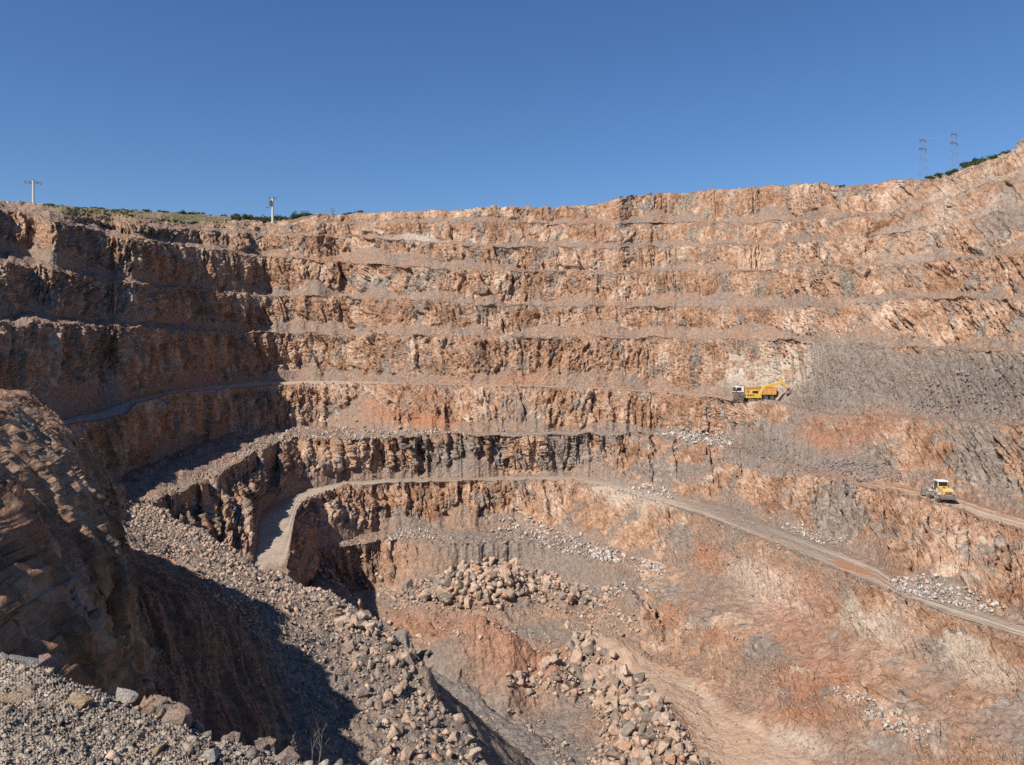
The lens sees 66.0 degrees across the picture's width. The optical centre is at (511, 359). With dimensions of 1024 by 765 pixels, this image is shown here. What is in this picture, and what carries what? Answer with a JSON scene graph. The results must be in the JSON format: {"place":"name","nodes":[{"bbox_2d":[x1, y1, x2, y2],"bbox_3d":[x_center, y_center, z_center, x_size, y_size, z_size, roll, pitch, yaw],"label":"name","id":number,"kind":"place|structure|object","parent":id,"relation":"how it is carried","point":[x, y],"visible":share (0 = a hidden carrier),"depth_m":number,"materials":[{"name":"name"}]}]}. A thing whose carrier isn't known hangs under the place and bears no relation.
{"place":"outdoors","nodes":[
{"label":"outdoors","id":0,"kind":"place"},
{"bbox_2d":[0,389,202,723],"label":"cliff","id":1,"kind":"structure","parent":0,"point":[83,601],"depth_m":31.28,"materials":[{"name":"stone"}]},
{"bbox_2d":[0,657,391,764],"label":"ground","id":2,"kind":"structure","parent":0,"point":[376,761],"depth_m":3.48,"materials":[{"name":"gravel"}]},
{"bbox_2d":[0,686,33,703],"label":"stone","id":3,"kind":"object","parent":2,"relation":"on","point":[12,697],"visible":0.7,"depth_m":3.86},
{"bbox_2d":[9,654,26,663],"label":"stone","id":4,"kind":"object","parent":2,"relation":"on","point":[19,658],"visible":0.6,"depth_m":4.57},
{"bbox_2d":[25,657,52,667],"bbox_3d":[-2.724,1.752,4.548,0.164,0.057,0.086,31,6,-20],"label":"stone","id":5,"kind":"object","parent":2,"relation":"on","point":[31,660],"visible":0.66,"depth_m":4.51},
{"bbox_2d":[39,653,57,667],"bbox_3d":[-2.691,1.738,4.561,0.067,0.083,0.096,12,29,28],"label":"stone","id":6,"kind":"object","parent":2,"relation":"on","point":[48,659],"visible":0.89,"depth_m":4.54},
{"bbox_2d":[65,692,94,709],"bbox_3d":[-2.072,1.636,3.773,0.109,0.085,0.075,35,11,-9],"label":"stone","id":7,"kind":"object","parent":2,"relation":"on","point":[81,700],"visible":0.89,"depth_m":3.77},
{"bbox_2d":[115,687,138,703],"bbox_3d":[-1.968,1.723,4.020,0.116,0.068,0.078,12,22,-6],"label":"stone","id":8,"kind":"object","parent":2,"relation":"on","point":[125,696],"visible":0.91,"depth_m":4.01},
{"bbox_2d":[141,695,154,711],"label":"stone","id":9,"kind":"object","parent":2,"relation":"on","point":[151,698],"visible":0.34,"depth_m":3.94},
{"bbox_2d":[149,698,167,711],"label":"stone","id":10,"kind":"object","parent":2,"relation":"on","point":[159,702],"visible":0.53,"depth_m":3.90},
{"bbox_2d":[152,742,166,755],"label":"stone","id":11,"kind":"object","parent":2,"relation":"on","point":[156,750],"visible":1,"depth_m":3.42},
{"bbox_2d":[156,704,172,714],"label":"stone","id":12,"kind":"object","parent":2,"relation":"on","point":[165,707],"visible":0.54,"depth_m":3.85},
{"bbox_2d":[163,709,191,726],"bbox_3d":[-1.593,1.714,3.759,0.127,0.081,0.095,4,2,-22],"label":"stone","id":13,"kind":"object","parent":2,"relation":"on","point":[180,716],"visible":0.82,"depth_m":3.75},
{"bbox_2d":[168,702,189,709],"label":"stone","id":14,"kind":"object","parent":2,"relation":"on","point":[178,705],"visible":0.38,"depth_m":3.84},
{"bbox_2d":[191,720,205,732],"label":"stone","id":15,"kind":"object","parent":2,"relation":"on","point":[197,725],"visible":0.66,"depth_m":3.83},
{"bbox_2d":[201,748,219,762],"bbox_3d":[-1.293,1.687,3.368,0.080,0.054,0.126,11,-26,-14],"label":"stone","id":16,"kind":"object","parent":2,"relation":"on","point":[210,755],"visible":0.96,"depth_m":3.33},
{"bbox_2d":[254,736,274,751],"bbox_3d":[-1.141,1.789,3.645,0.079,0.084,0.078,-14,-21,-21],"label":"stone","id":17,"kind":"object","parent":2,"relation":"on","point":[261,741],"visible":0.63,"depth_m":3.62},
{"bbox_2d":[258,738,275,750],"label":"stone","id":18,"kind":"object","parent":2,"relation":"on","point":[271,742],"visible":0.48,"depth_m":3.63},
{"bbox_2d":[274,746,300,762],"bbox_3d":[-0.999,1.762,3.498,0.113,0.074,0.054,0,0,-26],"label":"stone","id":19,"kind":"object","parent":2,"relation":"on","point":[287,754],"visible":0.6,"depth_m":3.48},
{"bbox_2d":[311,721,326,764],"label":"dry plant","id":20,"kind":"object","parent":2,"relation":"on","point":[318,731],"visible":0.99,"depth_m":3.43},
{"bbox_2d":[122,493,534,764],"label":"debris bank","id":21,"kind":"structure","parent":0,"point":[220,703],"depth_m":44.32,"materials":[{"name":"gravel"}]},
{"bbox_2d":[108,481,489,764],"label":"rubble","id":22,"kind":"object","parent":21,"relation":"on","point":[394,659],"visible":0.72,"depth_m":53.44,"materials":[{"name":"stone"}]},
{"bbox_2d":[328,605,337,613],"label":"boulder","id":23,"kind":"object","parent":21,"relation":"on","point":[333,609],"visible":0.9,"depth_m":57.34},
{"bbox_2d":[334,615,349,623],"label":"boulder","id":24,"kind":"object","parent":21,"relation":"on","point":[345,619],"visible":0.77,"depth_m":55.82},
{"bbox_2d":[344,638,355,651],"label":"boulder","id":25,"kind":"object","parent":21,"relation":"on","point":[351,643],"visible":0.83,"depth_m":51.94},
{"bbox_2d":[349,618,362,628],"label":"boulder","id":26,"kind":"object","parent":21,"relation":"on","point":[357,624],"visible":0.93,"depth_m":54.81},
{"bbox_2d":[356,643,368,652],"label":"boulder","id":27,"kind":"object","parent":21,"relation":"on","point":[361,647],"visible":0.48,"depth_m":52.43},
{"bbox_2d":[357,686,369,697],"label":"boulder","id":28,"kind":"object","parent":21,"relation":"on","point":[363,692],"visible":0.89,"depth_m":45.13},
{"bbox_2d":[357,656,369,668],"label":"boulder","id":29,"kind":"object","parent":21,"relation":"on","point":[364,659],"visible":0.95,"depth_m":48.16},
{"bbox_2d":[357,611,369,621],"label":"boulder","id":30,"kind":"object","parent":21,"relation":"on","point":[362,615],"visible":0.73,"depth_m":57.57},
{"bbox_2d":[362,621,377,630],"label":"boulder","id":31,"kind":"object","parent":21,"relation":"on","point":[371,625],"visible":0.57,"depth_m":55.38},
{"bbox_2d":[374,666,382,679],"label":"boulder","id":32,"kind":"object","parent":21,"relation":"on","point":[378,671],"visible":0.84,"depth_m":47.78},
{"bbox_2d":[374,700,383,709],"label":"boulder","id":33,"kind":"object","parent":21,"relation":"on","point":[378,704],"visible":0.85,"depth_m":43.61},
{"bbox_2d":[382,692,393,703],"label":"boulder","id":34,"kind":"object","parent":21,"relation":"on","point":[387,698],"visible":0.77,"depth_m":44.56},
{"bbox_2d":[387,724,397,738],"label":"boulder","id":35,"kind":"object","parent":21,"relation":"on","point":[393,732],"visible":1,"depth_m":40.35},
{"bbox_2d":[393,684,402,696],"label":"boulder","id":36,"kind":"object","parent":21,"relation":"on","point":[397,689],"visible":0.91,"depth_m":45.98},
{"bbox_2d":[393,721,403,735],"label":"boulder","id":37,"kind":"object","parent":21,"relation":"on","point":[399,728],"visible":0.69,"depth_m":40.73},
{"bbox_2d":[401,712,411,724],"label":"boulder","id":38,"kind":"object","parent":21,"relation":"on","point":[405,719],"visible":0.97,"depth_m":41.79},
{"bbox_2d":[400,747,414,760],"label":"boulder","id":39,"kind":"object","parent":21,"relation":"on","point":[406,752],"visible":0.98,"depth_m":38.85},
{"bbox_2d":[431,717,441,727],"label":"boulder","id":40,"kind":"object","parent":21,"relation":"on","point":[436,722],"visible":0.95,"depth_m":42.21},
{"bbox_2d":[449,730,458,741],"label":"boulder","id":41,"kind":"object","parent":21,"relation":"on","point":[454,737],"visible":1,"depth_m":41.45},
{"bbox_2d":[452,713,464,724],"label":"boulder","id":42,"kind":"object","parent":21,"relation":"on","point":[459,718],"visible":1,"depth_m":42.79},
{"bbox_2d":[464,735,472,745],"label":"boulder","id":43,"kind":"object","parent":21,"relation":"on","point":[468,740],"visible":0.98,"depth_m":41.44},
{"bbox_2d":[468,747,481,762],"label":"boulder","id":44,"kind":"object","parent":21,"relation":"on","point":[474,753],"visible":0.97,"depth_m":39.93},
{"bbox_2d":[0,311,1019,352],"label":"rock bench","id":45,"kind":"object","parent":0,"point":[24,318],"visible":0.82,"depth_m":150.90,"materials":[{"name":"stone"}]},
{"bbox_2d":[0,204,1022,272],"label":"rock bench","id":46,"kind":"object","parent":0,"point":[49,215],"visible":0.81,"depth_m":186.69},
{"bbox_2d":[0,146,1023,764],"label":"rubble","id":47,"kind":"object","parent":46,"relation":"on","point":[280,444],"visible":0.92,"depth_m":143.67,"materials":[{"name":"stone"}]},
{"bbox_2d":[0,321,1023,421],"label":"rock face","id":48,"kind":"object","parent":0,"point":[150,361],"visible":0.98,"depth_m":178.38},
{"bbox_2d":[0,261,1023,351],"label":"rock face","id":49,"kind":"object","parent":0,"point":[90,298],"visible":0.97,"depth_m":191.54},
{"bbox_2d":[0,208,1023,306],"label":"rock face","id":50,"kind":"object","parent":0,"point":[39,236],"visible":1,"depth_m":208.31},
{"bbox_2d":[0,250,1023,308],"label":"rock bench","id":51,"kind":"object","parent":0,"point":[11,255],"visible":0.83,"depth_m":162.05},
{"bbox_2d":[0,201,1023,248],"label":"rock bench","id":52,"kind":"object","parent":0,"point":[155,225],"visible":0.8,"depth_m":222.16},
{"bbox_2d":[0,0,1023,216],"label":"sky","id":53,"kind":"structure","parent":0,"point":[313,106],"materials":[{"name":"blue"}]},
{"bbox_2d":[1,173,1023,247],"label":"rock face","id":54,"kind":"object","parent":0,"point":[1007,193],"visible":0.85,"depth_m":235.80},
{"bbox_2d":[3,204,1023,272],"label":"rock face","id":55,"kind":"object","parent":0,"point":[945,241],"visible":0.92,"depth_m":227.12},
{"bbox_2d":[11,139,1023,228],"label":"rock face","id":56,"kind":"object","parent":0,"point":[801,203],"visible":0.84,"depth_m":232.81},
{"bbox_2d":[13,170,1023,229],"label":"rock bench","id":57,"kind":"object","parent":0,"point":[66,209],"visible":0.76,"depth_m":225.88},
{"bbox_2d":[46,138,1023,223],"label":"hilltop","id":58,"kind":"object","parent":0,"point":[183,217],"visible":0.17,"depth_m":282.14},
{"bbox_2d":[24,179,42,202],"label":"utility pole","id":59,"kind":"object","parent":58,"relation":"on","point":[33,194],"visible":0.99,"depth_m":284.72,"materials":[{"name":"concrete"}]},
{"bbox_2d":[266,197,276,222],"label":"utility pole","id":60,"kind":"object","parent":58,"relation":"on","point":[271,202],"visible":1,"depth_m":274.66,"materials":[{"name":"concrete"}]},
{"bbox_2d":[62,380,1021,425],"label":"haul road","id":61,"kind":"structure","parent":0,"point":[112,411],"depth_m":157.63,"materials":[{"name":"gravel"}]},
{"bbox_2d":[730,392,743,400],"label":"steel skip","id":62,"kind":"object","parent":61,"relation":"on","point":[736,397],"visible":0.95,"depth_m":174.30,"materials":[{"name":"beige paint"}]},
{"bbox_2d":[732,385,776,399],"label":"tipper truck","id":63,"kind":"object","parent":61,"relation":"on","point":[770,392],"visible":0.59,"depth_m":175.32,"materials":[{"name":"yellow paint"}]},
{"bbox_2d":[738,380,791,401],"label":"excavator","id":64,"kind":"object","parent":61,"relation":"on","point":[755,395],"visible":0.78,"depth_m":171.51,"materials":[{"name":"metal"}]},
{"bbox_2d":[68,381,1023,517],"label":"rock face","id":65,"kind":"object","parent":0,"point":[140,434],"visible":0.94,"depth_m":165.30},
{"bbox_2d":[735,355,1023,482],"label":"rubble","id":66,"kind":"object","parent":65,"relation":"on","point":[965,379],"visible":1,"depth_m":129.42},
{"bbox_2d":[114,425,1023,530],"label":"haul road","id":67,"kind":"structure","parent":0,"point":[181,468],"depth_m":134.47,"materials":[{"name":"gravel"}]},
{"bbox_2d":[920,479,956,502],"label":"wheel loader","id":68,"kind":"object","parent":67,"relation":"on","point":[940,489],"visible":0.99,"depth_m":105.20,"materials":[{"name":"beige paint"}]},
{"bbox_2d":[139,432,1023,623],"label":"rock face","id":69,"kind":"object","parent":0,"point":[229,510],"visible":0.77,"depth_m":133.74},
{"bbox_2d":[307,570,928,764],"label":"pit floor","id":70,"kind":"structure","parent":0,"point":[468,674],"depth_m":97.78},
{"bbox_2d":[403,578,412,589],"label":"boulder","id":71,"kind":"object","parent":70,"relation":"on","point":[407,584],"visible":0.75,"depth_m":141.05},
{"bbox_2d":[441,593,453,601],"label":"boulder","id":72,"kind":"object","parent":70,"relation":"on","point":[447,596],"visible":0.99,"depth_m":130.76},
{"bbox_2d":[444,575,451,586],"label":"boulder","id":73,"kind":"object","parent":70,"relation":"on","point":[447,580],"visible":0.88,"depth_m":134.90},
{"bbox_2d":[464,597,470,607],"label":"boulder","id":74,"kind":"object","parent":70,"relation":"on","point":[467,601],"visible":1,"depth_m":129.78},
{"bbox_2d":[498,568,510,578],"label":"boulder","id":75,"kind":"object","parent":70,"relation":"on","point":[505,572],"visible":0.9,"depth_m":134.34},
{"bbox_2d":[548,655,558,664],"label":"boulder","id":76,"kind":"object","parent":70,"relation":"on","point":[554,659],"visible":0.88,"depth_m":101.84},
{"bbox_2d":[315,553,799,764],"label":"rubble","id":77,"kind":"object","parent":70,"relation":"on","point":[471,573],"visible":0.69,"depth_m":119.23,"materials":[{"name":"stone"}]},
{"bbox_2d":[483,569,495,576],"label":"boulder","id":78,"kind":"object","parent":77,"relation":"on","point":[490,572],"visible":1,"depth_m":134.87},
{"bbox_2d":[618,664,628,676],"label":"boulder","id":79,"kind":"object","parent":77,"relation":"on","point":[623,668],"visible":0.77,"depth_m":99.06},
{"bbox_2d":[620,721,635,736],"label":"boulder","id":80,"kind":"object","parent":77,"relation":"on","point":[628,728],"visible":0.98,"depth_m":84.14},
{"bbox_2d":[566,639,575,651],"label":"boulder","id":81,"kind":"object","parent":70,"relation":"on","point":[570,644],"visible":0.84,"depth_m":110.21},
{"bbox_2d":[570,649,582,665],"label":"boulder","id":82,"kind":"object","parent":70,"relation":"on","point":[576,657],"visible":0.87,"depth_m":107.10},
{"bbox_2d":[581,677,595,690],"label":"boulder","id":83,"kind":"object","parent":70,"relation":"on","point":[590,682],"visible":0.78,"depth_m":98.87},
{"bbox_2d":[584,645,592,655],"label":"boulder","id":84,"kind":"object","parent":70,"relation":"on","point":[588,650],"visible":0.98,"depth_m":107.76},
{"bbox_2d":[583,672,599,681],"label":"boulder","id":85,"kind":"object","parent":70,"relation":"on","point":[586,676],"visible":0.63,"depth_m":101.40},
{"bbox_2d":[587,662,601,671],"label":"boulder","id":86,"kind":"object","parent":70,"relation":"on","point":[592,667],"visible":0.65,"depth_m":104.47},
{"bbox_2d":[597,682,609,692],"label":"boulder","id":87,"kind":"object","parent":70,"relation":"on","point":[604,686],"visible":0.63,"depth_m":96.64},
{"bbox_2d":[604,668,614,681],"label":"boulder","id":88,"kind":"object","parent":70,"relation":"on","point":[609,676],"visible":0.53,"depth_m":98.94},
{"bbox_2d":[603,706,618,714],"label":"boulder","id":89,"kind":"object","parent":70,"relation":"on","point":[609,710],"visible":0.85,"depth_m":89.50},
{"bbox_2d":[605,749,619,759],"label":"boulder","id":90,"kind":"object","parent":70,"relation":"on","point":[612,753],"visible":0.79,"depth_m":81.64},
{"bbox_2d":[608,724,619,735],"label":"boulder","id":91,"kind":"object","parent":70,"relation":"on","point":[613,729],"visible":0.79,"depth_m":86.14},
{"bbox_2d":[610,710,618,721],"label":"boulder","id":92,"kind":"object","parent":70,"relation":"on","point":[613,715],"visible":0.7,"depth_m":88.69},
{"bbox_2d":[610,677,619,689],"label":"boulder","id":93,"kind":"object","parent":70,"relation":"on","point":[616,682],"visible":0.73,"depth_m":95.76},
{"bbox_2d":[612,737,624,750],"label":"boulder","id":94,"kind":"object","parent":70,"relation":"on","point":[615,746],"visible":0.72,"depth_m":82.74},
{"bbox_2d":[617,740,631,751],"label":"boulder","id":95,"kind":"object","parent":70,"relation":"on","point":[624,746],"visible":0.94,"depth_m":82.01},
{"bbox_2d":[624,677,637,687],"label":"boulder","id":96,"kind":"object","parent":70,"relation":"on","point":[630,682],"visible":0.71,"depth_m":95.67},
{"bbox_2d":[630,748,642,758],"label":"boulder","id":97,"kind":"object","parent":70,"relation":"on","point":[634,752],"visible":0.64,"depth_m":79.83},
{"bbox_2d":[633,672,644,683],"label":"boulder","id":98,"kind":"object","parent":70,"relation":"on","point":[640,676],"visible":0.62,"depth_m":97.43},
{"bbox_2d":[633,735,645,749],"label":"boulder","id":99,"kind":"object","parent":70,"relation":"on","point":[637,741],"visible":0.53,"depth_m":81.16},
{"bbox_2d":[638,749,649,760],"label":"boulder","id":100,"kind":"object","parent":70,"relation":"on","point":[642,754],"visible":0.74,"depth_m":78.88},
{"bbox_2d":[637,684,655,693],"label":"boulder","id":101,"kind":"object","parent":70,"relation":"on","point":[648,687],"visible":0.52,"depth_m":92.06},
{"bbox_2d":[641,711,653,724],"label":"boulder","id":102,"kind":"object","parent":70,"relation":"on","point":[646,718],"visible":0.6,"depth_m":84.66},
{"bbox_2d":[643,755,653,764],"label":"boulder","id":103,"kind":"object","parent":70,"relation":"on","point":[648,760],"visible":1,"depth_m":77.80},
{"bbox_2d":[644,727,654,742],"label":"boulder","id":104,"kind":"object","parent":70,"relation":"on","point":[650,731],"visible":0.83,"depth_m":81.30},
{"bbox_2d":[645,733,657,741],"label":"boulder","id":105,"kind":"object","parent":70,"relation":"on","point":[652,737],"visible":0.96,"depth_m":81.13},
{"bbox_2d":[649,695,662,706],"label":"boulder","id":106,"kind":"object","parent":70,"relation":"on","point":[657,700],"visible":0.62,"depth_m":87.24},
{"bbox_2d":[657,741,669,750],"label":"boulder","id":107,"kind":"object","parent":70,"relation":"on","point":[663,745],"visible":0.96,"depth_m":79.81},
{"bbox_2d":[658,717,670,726],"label":"boulder","id":108,"kind":"object","parent":70,"relation":"on","point":[663,721],"visible":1,"depth_m":82.72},
{"bbox_2d":[663,756,674,764],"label":"boulder","id":109,"kind":"object","parent":70,"relation":"on","point":[670,760],"visible":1,"depth_m":77.63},
{"bbox_2d":[667,728,680,742],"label":"boulder","id":110,"kind":"object","parent":70,"relation":"on","point":[677,737],"visible":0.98,"depth_m":81.00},
{"bbox_2d":[672,741,683,754],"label":"boulder","id":111,"kind":"object","parent":70,"relation":"on","point":[678,747],"visible":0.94,"depth_m":78.59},
{"bbox_2d":[254,476,1023,636],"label":"haul road","id":112,"kind":"structure","parent":0,"point":[274,533],"depth_m":118.84,"materials":[{"name":"gravel"}]},
{"bbox_2d":[829,559,877,577],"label":"puddle","id":113,"kind":"object","parent":112,"relation":"on","point":[846,565],"visible":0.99,"depth_m":100.36,"materials":[{"name":"red liquid"}]},
{"bbox_2d":[284,479,1023,703],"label":"rock face","id":114,"kind":"object","parent":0,"point":[613,520],"visible":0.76,"depth_m":131.29},
{"bbox_2d":[300,524,1023,754],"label":"rubble ledge","id":115,"kind":"object","parent":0,"point":[1008,729],"visible":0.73,"depth_m":91.38,"materials":[{"name":"gravel"}]},
{"bbox_2d":[231,425,1005,739],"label":"rubble","id":116,"kind":"object","parent":115,"relation":"on","point":[616,559],"visible":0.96,"depth_m":139.28,"materials":[{"name":"stone"}]},
{"bbox_2d":[302,539,1023,764],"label":"slope","id":117,"kind":"structure","parent":0,"point":[395,564],"depth_m":96.57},
{"bbox_3d":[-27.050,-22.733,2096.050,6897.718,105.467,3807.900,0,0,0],"label":"terrain","id":118,"kind":"structure","parent":0,"visible":0},
{"bbox_2d":[917,136,928,178],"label":"lattice pylon","id":119,"kind":"object","parent":118,"relation":"on","point":[923,148],"visible":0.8,"depth_m":261.64,"materials":[{"name":"metal"}]},
{"bbox_2d":[948,133,959,170],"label":"lattice pylon","id":120,"kind":"object","parent":118,"relation":"on","point":[954,147],"visible":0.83,"depth_m":257.71,"materials":[{"name":"metal"}]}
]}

